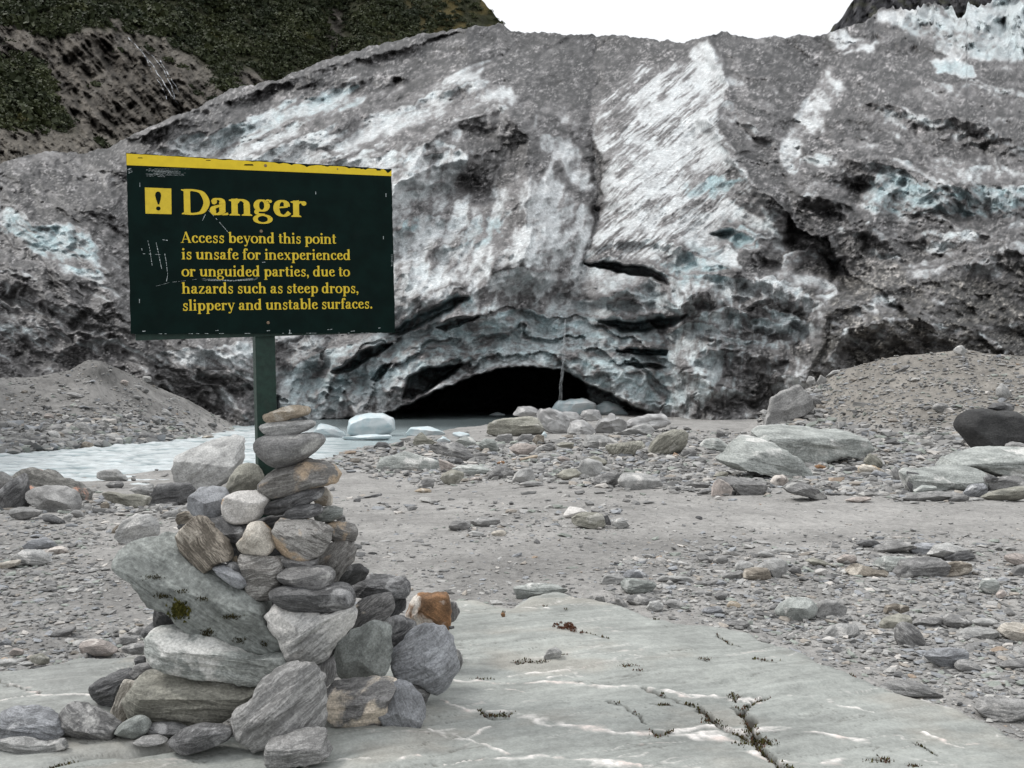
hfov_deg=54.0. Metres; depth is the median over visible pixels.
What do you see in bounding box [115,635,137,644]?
stone
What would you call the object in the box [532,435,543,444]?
stone
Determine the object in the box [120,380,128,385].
cobble
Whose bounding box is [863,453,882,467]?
stone
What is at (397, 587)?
stone
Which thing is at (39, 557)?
stone
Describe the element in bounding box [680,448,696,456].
stone
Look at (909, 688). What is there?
stone
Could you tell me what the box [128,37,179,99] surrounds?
waterfall
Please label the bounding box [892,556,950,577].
stone
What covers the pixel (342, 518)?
stone
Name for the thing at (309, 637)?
stone
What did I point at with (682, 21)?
sky
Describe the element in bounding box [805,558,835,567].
stone
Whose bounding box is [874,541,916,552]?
stone
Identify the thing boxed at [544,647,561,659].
stone
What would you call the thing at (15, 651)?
stone
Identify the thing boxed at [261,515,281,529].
stone
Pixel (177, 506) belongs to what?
stone
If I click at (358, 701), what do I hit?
boulder
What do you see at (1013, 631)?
stone
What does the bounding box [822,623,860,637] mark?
stone
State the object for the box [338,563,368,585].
stone
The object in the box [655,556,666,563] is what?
stone
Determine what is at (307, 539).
stone
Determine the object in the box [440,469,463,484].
stone
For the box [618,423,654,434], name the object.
boulder
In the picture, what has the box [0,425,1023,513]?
gravel
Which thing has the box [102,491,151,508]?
stone
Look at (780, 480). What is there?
stone
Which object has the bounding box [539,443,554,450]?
stone
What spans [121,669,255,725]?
rock slab
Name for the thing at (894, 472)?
stone
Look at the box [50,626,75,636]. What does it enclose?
stone
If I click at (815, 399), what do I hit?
stone
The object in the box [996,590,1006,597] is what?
stone
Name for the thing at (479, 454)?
stone
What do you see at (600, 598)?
stone
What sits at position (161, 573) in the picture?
rock slab
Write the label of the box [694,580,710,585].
stone
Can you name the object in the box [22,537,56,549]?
stone
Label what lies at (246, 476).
stone
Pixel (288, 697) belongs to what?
boulder
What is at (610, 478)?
boulder
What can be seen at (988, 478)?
stone
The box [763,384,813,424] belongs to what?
boulder
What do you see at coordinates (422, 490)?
stone
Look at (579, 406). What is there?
ice block
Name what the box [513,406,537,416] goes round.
ice block
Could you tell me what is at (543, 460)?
stone
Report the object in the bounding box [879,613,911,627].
stone
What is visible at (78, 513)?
stone
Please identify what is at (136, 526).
boulder
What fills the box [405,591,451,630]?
stone
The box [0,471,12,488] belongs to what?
boulder
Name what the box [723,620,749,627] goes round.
stone
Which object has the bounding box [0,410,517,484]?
river
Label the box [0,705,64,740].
rock
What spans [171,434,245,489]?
boulder
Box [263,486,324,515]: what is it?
stone
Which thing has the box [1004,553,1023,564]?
stone
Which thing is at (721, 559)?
stone
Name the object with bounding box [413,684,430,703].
stone
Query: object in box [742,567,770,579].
stone
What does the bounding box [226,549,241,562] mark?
stone
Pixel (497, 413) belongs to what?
ice block
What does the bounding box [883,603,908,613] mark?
stone
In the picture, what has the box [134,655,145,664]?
stone
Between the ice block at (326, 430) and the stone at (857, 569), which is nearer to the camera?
the stone at (857, 569)
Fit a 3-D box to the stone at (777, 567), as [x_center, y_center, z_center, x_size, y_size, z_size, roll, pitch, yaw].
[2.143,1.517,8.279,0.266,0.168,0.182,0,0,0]
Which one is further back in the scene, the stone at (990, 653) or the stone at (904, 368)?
the stone at (904, 368)
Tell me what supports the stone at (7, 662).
on the ground
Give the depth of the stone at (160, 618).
4.88 m
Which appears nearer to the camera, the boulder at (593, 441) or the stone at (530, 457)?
the stone at (530, 457)
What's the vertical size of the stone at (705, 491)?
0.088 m
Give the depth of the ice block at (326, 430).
43.57 m
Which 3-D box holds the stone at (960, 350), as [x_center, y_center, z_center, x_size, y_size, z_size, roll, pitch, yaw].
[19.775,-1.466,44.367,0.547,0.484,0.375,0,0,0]
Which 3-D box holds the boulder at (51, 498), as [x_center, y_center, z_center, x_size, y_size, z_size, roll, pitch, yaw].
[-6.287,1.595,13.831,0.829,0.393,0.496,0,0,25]
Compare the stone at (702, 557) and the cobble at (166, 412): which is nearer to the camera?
the stone at (702, 557)
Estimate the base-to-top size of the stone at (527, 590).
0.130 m
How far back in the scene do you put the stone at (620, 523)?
11.31 m
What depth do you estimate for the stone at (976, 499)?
14.13 m
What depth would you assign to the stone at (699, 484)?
17.13 m
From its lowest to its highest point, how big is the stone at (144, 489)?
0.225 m
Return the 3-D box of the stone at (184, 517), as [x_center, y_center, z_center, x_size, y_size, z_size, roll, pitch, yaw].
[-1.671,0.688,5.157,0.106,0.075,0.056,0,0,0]
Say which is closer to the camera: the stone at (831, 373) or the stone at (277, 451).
the stone at (277, 451)
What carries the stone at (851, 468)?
on the ground
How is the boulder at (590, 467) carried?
on the ground
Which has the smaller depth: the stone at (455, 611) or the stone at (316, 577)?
the stone at (316, 577)
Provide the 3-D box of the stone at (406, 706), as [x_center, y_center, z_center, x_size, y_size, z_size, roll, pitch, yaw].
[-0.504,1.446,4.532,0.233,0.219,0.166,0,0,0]
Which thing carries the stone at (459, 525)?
on the ground
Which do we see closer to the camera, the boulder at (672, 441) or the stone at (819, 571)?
the stone at (819, 571)
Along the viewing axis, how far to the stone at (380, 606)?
4.88 m
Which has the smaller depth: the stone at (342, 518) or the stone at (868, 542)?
the stone at (342, 518)
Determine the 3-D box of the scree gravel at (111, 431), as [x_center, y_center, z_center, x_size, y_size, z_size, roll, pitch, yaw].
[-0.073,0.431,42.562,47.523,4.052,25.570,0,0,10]
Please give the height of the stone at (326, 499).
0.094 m
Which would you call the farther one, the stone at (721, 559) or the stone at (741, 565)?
the stone at (721, 559)
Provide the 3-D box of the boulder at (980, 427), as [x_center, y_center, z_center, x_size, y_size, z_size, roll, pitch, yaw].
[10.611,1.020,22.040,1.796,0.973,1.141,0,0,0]
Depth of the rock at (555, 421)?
42.75 m
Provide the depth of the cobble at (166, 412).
46.45 m
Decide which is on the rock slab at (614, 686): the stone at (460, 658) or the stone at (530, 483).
the stone at (460, 658)
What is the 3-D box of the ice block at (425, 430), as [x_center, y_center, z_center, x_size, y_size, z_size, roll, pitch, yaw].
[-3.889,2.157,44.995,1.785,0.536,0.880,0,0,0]
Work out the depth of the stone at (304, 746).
4.05 m
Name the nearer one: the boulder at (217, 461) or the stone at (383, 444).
the boulder at (217, 461)
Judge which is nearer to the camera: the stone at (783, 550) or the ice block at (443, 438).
the stone at (783, 550)
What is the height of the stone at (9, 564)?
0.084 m
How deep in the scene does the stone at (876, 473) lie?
19.75 m
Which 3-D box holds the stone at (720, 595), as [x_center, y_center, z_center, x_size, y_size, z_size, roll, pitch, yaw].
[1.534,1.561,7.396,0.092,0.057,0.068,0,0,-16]
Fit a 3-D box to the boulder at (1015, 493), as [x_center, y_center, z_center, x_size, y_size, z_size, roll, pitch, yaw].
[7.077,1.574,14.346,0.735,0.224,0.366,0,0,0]
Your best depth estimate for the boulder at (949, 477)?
16.06 m
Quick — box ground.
[0,350,1023,758]
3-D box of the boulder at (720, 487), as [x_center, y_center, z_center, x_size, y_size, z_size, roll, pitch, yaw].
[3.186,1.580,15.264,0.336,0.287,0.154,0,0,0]
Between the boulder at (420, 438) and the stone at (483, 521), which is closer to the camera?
the stone at (483, 521)
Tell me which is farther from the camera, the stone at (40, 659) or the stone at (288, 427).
the stone at (40, 659)
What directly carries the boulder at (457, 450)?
on the ground
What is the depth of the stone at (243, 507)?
4.66 m
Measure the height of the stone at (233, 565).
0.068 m
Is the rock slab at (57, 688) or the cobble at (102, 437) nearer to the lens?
the rock slab at (57, 688)
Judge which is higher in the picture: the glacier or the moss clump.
the glacier
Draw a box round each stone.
[0,559,20,568]
[0,638,11,645]
[0,658,18,666]
[0,736,68,753]
[9,507,42,519]
[9,648,23,655]
[12,549,52,565]
[16,661,33,665]
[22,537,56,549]
[29,653,49,664]
[42,514,65,523]
[45,546,67,553]
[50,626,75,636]
[58,701,121,740]
[63,513,72,520]
[71,510,84,517]
[79,639,117,655]
[88,667,134,706]
[100,502,109,507]
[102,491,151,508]
[105,481,123,487]
[110,679,134,721]
[114,715,151,738]
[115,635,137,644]
[121,643,143,654]
[127,627,143,635]
[129,483,153,494]
[129,662,152,679]
[133,734,167,746]
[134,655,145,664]
[141,622,154,637]
[147,721,187,736]
[153,610,173,626]
[159,510,178,518]
[167,505,185,509]
[167,722,232,755]
[175,511,193,524]
[175,515,233,572]
[186,486,229,518]
[210,516,248,548]
[212,563,246,588]
[221,490,270,524]
[225,561,240,572]
[226,463,263,493]
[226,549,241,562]
[236,521,275,555]
[237,554,284,601]
[253,432,325,468]
[257,457,341,499]
[259,420,315,434]
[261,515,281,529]
[262,405,310,422]
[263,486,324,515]
[264,604,357,663]
[264,726,332,767]
[268,582,355,613]
[269,548,280,555]
[271,517,333,560]
[276,555,318,567]
[276,565,335,589]
[280,503,323,518]
[314,487,332,505]
[314,505,342,521]
[317,540,356,581]
[317,656,336,686]
[324,520,357,542]
[333,620,392,678]
[336,515,345,520]
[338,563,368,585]
[347,592,394,632]
[352,574,410,599]
[364,493,381,497]
[374,442,390,447]
[378,679,425,727]
[383,615,416,649]
[390,598,406,616]
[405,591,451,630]
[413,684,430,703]
[415,488,431,492]
[417,478,433,487]
[439,459,455,470]
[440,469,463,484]
[446,457,463,463]
[448,520,470,530]
[451,601,459,622]
[452,465,492,475]
[456,436,476,445]
[456,649,462,670]
[468,531,483,536]
[470,517,500,526]
[474,452,487,456]
[478,439,498,451]
[487,466,513,479]
[491,530,505,535]
[495,434,513,442]
[509,443,536,454]
[511,468,534,483]
[513,582,567,598]
[515,434,533,441]
[518,481,542,486]
[520,455,537,459]
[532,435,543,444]
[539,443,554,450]
[540,458,549,462]
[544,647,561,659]
[556,442,573,448]
[557,456,569,461]
[557,469,581,479]
[563,506,586,517]
[571,512,605,528]
[589,456,606,465]
[594,596,604,601]
[599,573,624,584]
[602,466,610,471]
[604,515,610,524]
[611,518,629,528]
[614,594,627,606]
[621,578,656,594]
[623,568,646,577]
[626,593,649,604]
[646,600,663,611]
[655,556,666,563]
[656,575,693,581]
[664,599,686,608]
[671,560,688,565]
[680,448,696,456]
[686,482,710,487]
[691,590,712,595]
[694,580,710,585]
[696,553,712,562]
[697,489,710,493]
[701,606,722,613]
[714,471,728,476]
[714,556,727,563]
[714,592,726,599]
[716,429,725,437]
[721,571,742,579]
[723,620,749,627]
[727,601,741,607]
[735,560,753,569]
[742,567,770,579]
[757,551,774,557]
[757,558,786,577]
[770,475,788,485]
[772,547,795,552]
[774,597,817,620]
[788,565,800,574]
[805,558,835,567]
[806,376,814,385]
[812,396,822,406]
[815,464,825,468]
[815,568,827,574]
[816,600,847,617]
[817,375,826,385]
[821,636,835,643]
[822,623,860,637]
[824,493,841,495]
[827,370,839,376]
[836,554,856,563]
[841,466,857,470]
[845,497,870,501]
[845,563,887,576]
[855,539,879,546]
[858,464,884,472]
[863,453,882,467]
[871,470,889,476]
[872,556,905,571]
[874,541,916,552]
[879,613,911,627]
[879,680,943,697]
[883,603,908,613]
[891,466,899,479]
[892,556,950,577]
[894,622,925,646]
[895,365,909,372]
[902,491,958,500]
[909,543,936,554]
[913,485,936,491]
[914,617,942,625]
[923,647,968,667]
[927,542,973,557]
[932,403,948,411]
[942,613,972,628]
[943,493,969,501]
[944,551,975,560]
[946,561,972,576]
[953,345,966,354]
[954,659,981,671]
[956,627,998,638]
[962,483,987,496]
[969,498,983,500]
[972,618,997,625]
[973,696,1023,722]
[978,578,999,593]
[983,474,998,482]
[985,651,995,655]
[987,402,1013,410]
[996,383,1010,397]
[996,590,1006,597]
[997,622,1023,640]
[998,659,1023,669]
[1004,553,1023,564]
[1005,441,1023,446]
[1010,564,1023,575]
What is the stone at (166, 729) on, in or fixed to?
on the rock slab at (57, 688)
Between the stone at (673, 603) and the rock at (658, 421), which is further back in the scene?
the rock at (658, 421)
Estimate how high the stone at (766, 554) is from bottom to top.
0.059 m
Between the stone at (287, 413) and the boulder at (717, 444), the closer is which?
the stone at (287, 413)
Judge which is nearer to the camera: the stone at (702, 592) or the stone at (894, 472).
the stone at (702, 592)
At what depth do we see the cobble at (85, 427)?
37.97 m
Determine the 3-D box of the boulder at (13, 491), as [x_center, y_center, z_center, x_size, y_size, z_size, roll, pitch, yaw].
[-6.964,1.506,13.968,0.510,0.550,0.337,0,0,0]
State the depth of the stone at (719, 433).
38.44 m
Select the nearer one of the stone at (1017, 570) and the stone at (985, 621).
the stone at (985, 621)
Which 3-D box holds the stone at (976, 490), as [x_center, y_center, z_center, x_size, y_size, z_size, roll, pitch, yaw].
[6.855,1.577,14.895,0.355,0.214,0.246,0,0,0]
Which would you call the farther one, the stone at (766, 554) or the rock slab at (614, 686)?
the stone at (766, 554)
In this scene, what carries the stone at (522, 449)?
on the ground
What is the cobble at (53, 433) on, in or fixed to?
on the ground
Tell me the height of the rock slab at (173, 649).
0.249 m
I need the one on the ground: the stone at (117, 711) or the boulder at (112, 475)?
the boulder at (112, 475)
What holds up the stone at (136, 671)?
on the rock slab at (154, 695)
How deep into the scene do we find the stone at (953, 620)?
6.61 m
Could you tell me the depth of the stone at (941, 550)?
9.14 m
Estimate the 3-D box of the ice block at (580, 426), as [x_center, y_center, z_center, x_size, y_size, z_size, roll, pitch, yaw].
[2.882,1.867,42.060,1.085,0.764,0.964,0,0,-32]
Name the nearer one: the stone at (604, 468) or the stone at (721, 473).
the stone at (721, 473)
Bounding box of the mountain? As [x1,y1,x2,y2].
[830,0,991,31]
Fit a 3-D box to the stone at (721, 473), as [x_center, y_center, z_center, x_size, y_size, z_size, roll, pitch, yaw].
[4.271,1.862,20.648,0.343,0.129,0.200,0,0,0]
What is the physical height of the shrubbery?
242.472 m
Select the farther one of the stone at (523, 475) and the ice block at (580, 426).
the ice block at (580, 426)
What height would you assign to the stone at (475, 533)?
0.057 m
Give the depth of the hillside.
232.03 m
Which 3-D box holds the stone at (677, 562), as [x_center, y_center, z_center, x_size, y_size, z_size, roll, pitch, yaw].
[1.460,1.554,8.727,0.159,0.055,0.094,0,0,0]
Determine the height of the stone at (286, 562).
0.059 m
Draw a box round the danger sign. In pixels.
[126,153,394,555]
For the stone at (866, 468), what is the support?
on the ground
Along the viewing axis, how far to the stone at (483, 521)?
11.50 m
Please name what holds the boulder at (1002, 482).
on the ground
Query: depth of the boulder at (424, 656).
4.81 m
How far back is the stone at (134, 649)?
5.79 m
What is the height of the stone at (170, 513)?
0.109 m
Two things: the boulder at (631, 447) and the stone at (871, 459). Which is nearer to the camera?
the stone at (871, 459)
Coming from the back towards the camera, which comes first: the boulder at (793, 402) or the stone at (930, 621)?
the boulder at (793, 402)
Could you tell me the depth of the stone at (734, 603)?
7.06 m
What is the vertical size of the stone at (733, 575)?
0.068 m
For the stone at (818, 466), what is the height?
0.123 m
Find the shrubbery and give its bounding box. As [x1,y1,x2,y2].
[0,0,505,148]
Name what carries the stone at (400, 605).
on the stone at (402, 625)
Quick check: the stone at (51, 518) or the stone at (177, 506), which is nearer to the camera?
the stone at (51, 518)
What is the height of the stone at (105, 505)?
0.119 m
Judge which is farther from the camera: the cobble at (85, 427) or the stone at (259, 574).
the cobble at (85, 427)
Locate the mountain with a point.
(859, 11)
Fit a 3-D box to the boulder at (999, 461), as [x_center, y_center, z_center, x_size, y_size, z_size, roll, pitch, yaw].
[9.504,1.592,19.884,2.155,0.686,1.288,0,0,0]
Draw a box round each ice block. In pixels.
[314,423,345,437]
[342,434,391,439]
[347,413,394,435]
[405,426,444,435]
[437,436,450,441]
[452,432,469,437]
[490,412,504,414]
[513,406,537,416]
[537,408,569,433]
[552,398,596,414]
[562,411,582,421]
[567,420,595,434]
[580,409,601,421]
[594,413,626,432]
[596,401,627,414]
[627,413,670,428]
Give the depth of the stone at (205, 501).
4.81 m
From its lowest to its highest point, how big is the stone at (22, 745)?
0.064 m
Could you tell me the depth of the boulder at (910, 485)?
16.10 m
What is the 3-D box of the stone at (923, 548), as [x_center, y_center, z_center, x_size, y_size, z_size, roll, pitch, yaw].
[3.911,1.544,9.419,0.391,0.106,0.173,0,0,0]
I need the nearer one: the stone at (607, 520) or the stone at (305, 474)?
the stone at (305, 474)
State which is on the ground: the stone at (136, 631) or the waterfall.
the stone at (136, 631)
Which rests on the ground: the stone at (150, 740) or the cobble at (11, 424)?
the cobble at (11, 424)
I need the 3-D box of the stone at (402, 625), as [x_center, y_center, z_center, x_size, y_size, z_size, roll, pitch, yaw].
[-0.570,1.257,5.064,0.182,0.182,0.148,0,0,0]
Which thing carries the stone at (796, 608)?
on the ground
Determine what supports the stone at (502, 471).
on the ground
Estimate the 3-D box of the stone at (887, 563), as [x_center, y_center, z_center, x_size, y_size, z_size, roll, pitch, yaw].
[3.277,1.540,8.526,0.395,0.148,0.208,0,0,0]
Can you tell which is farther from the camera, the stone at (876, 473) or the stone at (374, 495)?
the stone at (876, 473)
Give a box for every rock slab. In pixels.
[0,656,174,767]
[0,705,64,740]
[49,592,1023,767]
[111,531,281,654]
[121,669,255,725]
[143,624,286,686]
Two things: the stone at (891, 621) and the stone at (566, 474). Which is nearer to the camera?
the stone at (891, 621)
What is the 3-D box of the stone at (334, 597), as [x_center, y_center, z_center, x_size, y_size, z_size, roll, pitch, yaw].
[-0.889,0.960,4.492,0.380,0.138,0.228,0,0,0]
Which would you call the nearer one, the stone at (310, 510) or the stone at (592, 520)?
the stone at (310, 510)
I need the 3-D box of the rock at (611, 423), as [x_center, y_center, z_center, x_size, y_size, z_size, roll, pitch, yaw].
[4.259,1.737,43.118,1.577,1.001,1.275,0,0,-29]
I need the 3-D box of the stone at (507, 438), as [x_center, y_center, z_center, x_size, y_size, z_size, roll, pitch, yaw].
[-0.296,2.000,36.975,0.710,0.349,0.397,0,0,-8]
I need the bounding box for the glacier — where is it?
[0,0,1023,425]
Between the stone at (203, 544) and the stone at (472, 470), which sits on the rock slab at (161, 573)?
the stone at (203, 544)
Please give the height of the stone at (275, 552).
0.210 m
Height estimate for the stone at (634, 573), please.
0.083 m
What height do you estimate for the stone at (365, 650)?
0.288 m
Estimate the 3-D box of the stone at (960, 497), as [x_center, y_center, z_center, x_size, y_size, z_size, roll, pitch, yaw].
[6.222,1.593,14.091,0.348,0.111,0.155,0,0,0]
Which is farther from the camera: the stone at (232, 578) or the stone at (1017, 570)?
the stone at (1017, 570)
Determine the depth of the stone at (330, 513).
4.82 m
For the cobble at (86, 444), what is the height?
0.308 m
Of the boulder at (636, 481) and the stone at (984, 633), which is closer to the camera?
the stone at (984, 633)
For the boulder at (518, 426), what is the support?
on the ground
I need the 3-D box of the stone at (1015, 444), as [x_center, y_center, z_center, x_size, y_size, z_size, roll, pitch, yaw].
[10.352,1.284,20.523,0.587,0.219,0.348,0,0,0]
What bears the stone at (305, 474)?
on the stone at (278, 506)
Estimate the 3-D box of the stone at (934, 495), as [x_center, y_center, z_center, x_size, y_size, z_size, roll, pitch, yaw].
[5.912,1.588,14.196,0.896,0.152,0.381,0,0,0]
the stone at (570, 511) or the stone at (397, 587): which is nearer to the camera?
the stone at (397, 587)
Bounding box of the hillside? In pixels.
[0,0,501,163]
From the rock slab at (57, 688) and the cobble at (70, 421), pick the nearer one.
the rock slab at (57, 688)
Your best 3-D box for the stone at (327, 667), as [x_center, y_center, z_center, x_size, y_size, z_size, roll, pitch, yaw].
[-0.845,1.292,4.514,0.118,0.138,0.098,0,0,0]
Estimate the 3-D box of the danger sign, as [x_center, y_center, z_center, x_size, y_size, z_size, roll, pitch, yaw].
[-1.219,0.315,5.069,1.296,2.849,0.137,-1,1,-23]
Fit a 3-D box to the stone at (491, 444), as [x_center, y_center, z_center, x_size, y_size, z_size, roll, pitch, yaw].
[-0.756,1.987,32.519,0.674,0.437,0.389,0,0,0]
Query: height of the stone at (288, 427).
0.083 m
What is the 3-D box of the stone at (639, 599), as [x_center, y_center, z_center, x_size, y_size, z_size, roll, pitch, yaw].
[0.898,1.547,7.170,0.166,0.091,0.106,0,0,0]
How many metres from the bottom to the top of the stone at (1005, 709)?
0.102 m
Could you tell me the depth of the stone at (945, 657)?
5.70 m
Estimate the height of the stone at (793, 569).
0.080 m
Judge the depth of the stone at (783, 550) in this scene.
9.44 m
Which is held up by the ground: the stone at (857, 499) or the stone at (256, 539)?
the stone at (857, 499)
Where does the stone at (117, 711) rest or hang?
on the rock slab at (57, 688)
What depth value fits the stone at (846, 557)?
8.80 m
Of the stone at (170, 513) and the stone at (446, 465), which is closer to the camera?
the stone at (170, 513)
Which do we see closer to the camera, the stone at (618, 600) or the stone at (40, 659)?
the stone at (40, 659)
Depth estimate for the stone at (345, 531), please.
4.81 m
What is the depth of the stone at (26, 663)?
5.72 m
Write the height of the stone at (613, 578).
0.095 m
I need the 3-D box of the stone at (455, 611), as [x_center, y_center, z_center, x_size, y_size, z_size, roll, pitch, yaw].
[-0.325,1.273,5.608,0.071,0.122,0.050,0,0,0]
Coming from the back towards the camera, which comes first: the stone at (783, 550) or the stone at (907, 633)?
the stone at (783, 550)
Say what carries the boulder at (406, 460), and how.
on the ground
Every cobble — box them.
[6,422,18,426]
[44,413,53,418]
[48,430,60,437]
[60,420,74,422]
[65,392,83,397]
[77,422,93,433]
[81,441,93,447]
[92,436,105,439]
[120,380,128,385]
[138,432,155,438]
[141,376,151,381]
[161,409,171,415]
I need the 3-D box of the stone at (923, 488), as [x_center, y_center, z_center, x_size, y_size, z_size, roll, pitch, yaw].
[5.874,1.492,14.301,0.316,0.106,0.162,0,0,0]
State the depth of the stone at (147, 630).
4.91 m
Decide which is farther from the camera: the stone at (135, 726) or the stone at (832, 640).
the stone at (832, 640)
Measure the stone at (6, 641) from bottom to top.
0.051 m
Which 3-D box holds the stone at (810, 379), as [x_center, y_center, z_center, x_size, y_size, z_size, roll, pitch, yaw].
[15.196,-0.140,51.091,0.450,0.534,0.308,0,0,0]
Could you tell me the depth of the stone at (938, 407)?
36.20 m
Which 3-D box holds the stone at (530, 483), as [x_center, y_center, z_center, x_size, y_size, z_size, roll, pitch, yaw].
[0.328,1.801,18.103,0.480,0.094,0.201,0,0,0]
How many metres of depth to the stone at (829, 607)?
6.90 m
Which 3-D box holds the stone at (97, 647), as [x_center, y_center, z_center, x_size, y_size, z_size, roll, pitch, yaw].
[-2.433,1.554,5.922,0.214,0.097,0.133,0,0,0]
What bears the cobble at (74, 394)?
on the ground
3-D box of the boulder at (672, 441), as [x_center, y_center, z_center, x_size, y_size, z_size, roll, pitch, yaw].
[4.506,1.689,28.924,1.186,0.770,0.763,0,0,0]
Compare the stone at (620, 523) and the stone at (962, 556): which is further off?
the stone at (620, 523)
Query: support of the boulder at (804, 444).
on the ground
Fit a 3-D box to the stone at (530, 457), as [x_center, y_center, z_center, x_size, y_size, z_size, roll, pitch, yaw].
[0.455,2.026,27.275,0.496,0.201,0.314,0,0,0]
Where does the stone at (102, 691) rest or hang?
on the rock slab at (57, 688)
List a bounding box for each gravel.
[0,349,1023,453]
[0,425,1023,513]
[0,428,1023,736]
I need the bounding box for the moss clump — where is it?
[552,622,582,632]
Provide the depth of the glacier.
82.83 m
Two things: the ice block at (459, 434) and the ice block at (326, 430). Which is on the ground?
the ice block at (459, 434)
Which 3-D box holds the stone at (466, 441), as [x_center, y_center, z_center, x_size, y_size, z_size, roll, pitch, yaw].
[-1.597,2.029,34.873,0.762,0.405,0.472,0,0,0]
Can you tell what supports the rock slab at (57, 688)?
on the ground
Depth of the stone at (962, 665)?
5.61 m
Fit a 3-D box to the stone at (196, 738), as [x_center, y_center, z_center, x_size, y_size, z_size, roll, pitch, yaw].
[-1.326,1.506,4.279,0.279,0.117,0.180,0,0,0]
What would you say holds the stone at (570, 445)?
on the ground
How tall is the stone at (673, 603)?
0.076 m
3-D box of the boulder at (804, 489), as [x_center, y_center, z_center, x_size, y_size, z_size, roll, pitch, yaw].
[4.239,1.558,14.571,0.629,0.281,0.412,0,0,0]
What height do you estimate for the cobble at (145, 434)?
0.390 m
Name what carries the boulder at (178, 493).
on the ground
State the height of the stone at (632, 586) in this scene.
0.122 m
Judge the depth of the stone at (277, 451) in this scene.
4.66 m
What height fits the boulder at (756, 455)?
0.964 m
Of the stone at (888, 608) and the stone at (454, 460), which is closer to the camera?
the stone at (888, 608)
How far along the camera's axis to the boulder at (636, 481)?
17.02 m
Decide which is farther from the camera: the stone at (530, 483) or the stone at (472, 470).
the stone at (472, 470)
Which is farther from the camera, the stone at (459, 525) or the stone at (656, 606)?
the stone at (459, 525)
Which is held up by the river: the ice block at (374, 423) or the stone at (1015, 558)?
the ice block at (374, 423)
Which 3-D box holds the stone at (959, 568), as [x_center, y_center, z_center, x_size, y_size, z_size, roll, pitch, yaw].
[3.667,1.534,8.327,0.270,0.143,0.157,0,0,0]
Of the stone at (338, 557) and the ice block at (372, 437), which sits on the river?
the ice block at (372, 437)
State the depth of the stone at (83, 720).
4.36 m
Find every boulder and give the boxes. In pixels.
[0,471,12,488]
[0,473,29,507]
[12,467,92,500]
[25,485,81,511]
[96,469,127,480]
[114,513,159,543]
[149,482,195,504]
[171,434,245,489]
[230,660,327,753]
[327,675,396,727]
[376,451,439,470]
[390,622,459,695]
[413,432,435,445]
[429,442,473,460]
[486,416,544,436]
[577,458,602,476]
[584,434,616,448]
[592,471,621,484]
[605,441,645,455]
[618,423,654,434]
[618,472,662,489]
[648,429,688,453]
[699,438,726,451]
[711,479,732,496]
[716,476,767,494]
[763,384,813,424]
[782,482,826,499]
[906,471,918,491]
[953,408,1023,447]
[981,486,1023,500]
[988,476,1023,490]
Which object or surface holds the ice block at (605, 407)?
on the river
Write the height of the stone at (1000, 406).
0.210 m
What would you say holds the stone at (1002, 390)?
on the ground
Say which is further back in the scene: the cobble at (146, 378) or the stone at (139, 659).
the cobble at (146, 378)
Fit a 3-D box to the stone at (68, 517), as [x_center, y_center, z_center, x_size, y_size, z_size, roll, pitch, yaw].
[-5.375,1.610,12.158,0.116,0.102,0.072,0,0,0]
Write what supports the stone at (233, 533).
on the rock slab at (161, 573)
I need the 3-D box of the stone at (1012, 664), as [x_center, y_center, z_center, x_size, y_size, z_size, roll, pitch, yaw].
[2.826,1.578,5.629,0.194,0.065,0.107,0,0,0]
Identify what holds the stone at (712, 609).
on the ground
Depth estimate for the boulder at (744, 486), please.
15.26 m
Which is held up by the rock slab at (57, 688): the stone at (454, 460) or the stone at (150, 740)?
the stone at (150, 740)
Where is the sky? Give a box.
[482,0,852,42]
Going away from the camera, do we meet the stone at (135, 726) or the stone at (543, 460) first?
the stone at (135, 726)
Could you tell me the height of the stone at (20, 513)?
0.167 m
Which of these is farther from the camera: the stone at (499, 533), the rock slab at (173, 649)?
the stone at (499, 533)
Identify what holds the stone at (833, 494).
on the ground
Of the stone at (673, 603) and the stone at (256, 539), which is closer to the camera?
the stone at (256, 539)
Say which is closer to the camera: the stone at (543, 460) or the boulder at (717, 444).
the stone at (543, 460)
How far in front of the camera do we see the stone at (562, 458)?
25.89 m
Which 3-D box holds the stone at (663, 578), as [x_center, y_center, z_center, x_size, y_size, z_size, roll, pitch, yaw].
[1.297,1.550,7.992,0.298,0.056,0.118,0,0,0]
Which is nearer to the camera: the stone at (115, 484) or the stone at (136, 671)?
the stone at (136, 671)
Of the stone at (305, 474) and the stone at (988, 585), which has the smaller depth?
the stone at (305, 474)
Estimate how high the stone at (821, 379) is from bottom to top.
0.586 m
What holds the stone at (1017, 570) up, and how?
on the ground
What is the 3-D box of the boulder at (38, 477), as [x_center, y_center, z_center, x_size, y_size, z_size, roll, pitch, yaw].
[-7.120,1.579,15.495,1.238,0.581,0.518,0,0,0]
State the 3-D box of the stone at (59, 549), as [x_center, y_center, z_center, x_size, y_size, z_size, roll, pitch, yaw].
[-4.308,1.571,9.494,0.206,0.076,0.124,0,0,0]
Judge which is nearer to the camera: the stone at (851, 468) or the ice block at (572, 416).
the stone at (851, 468)

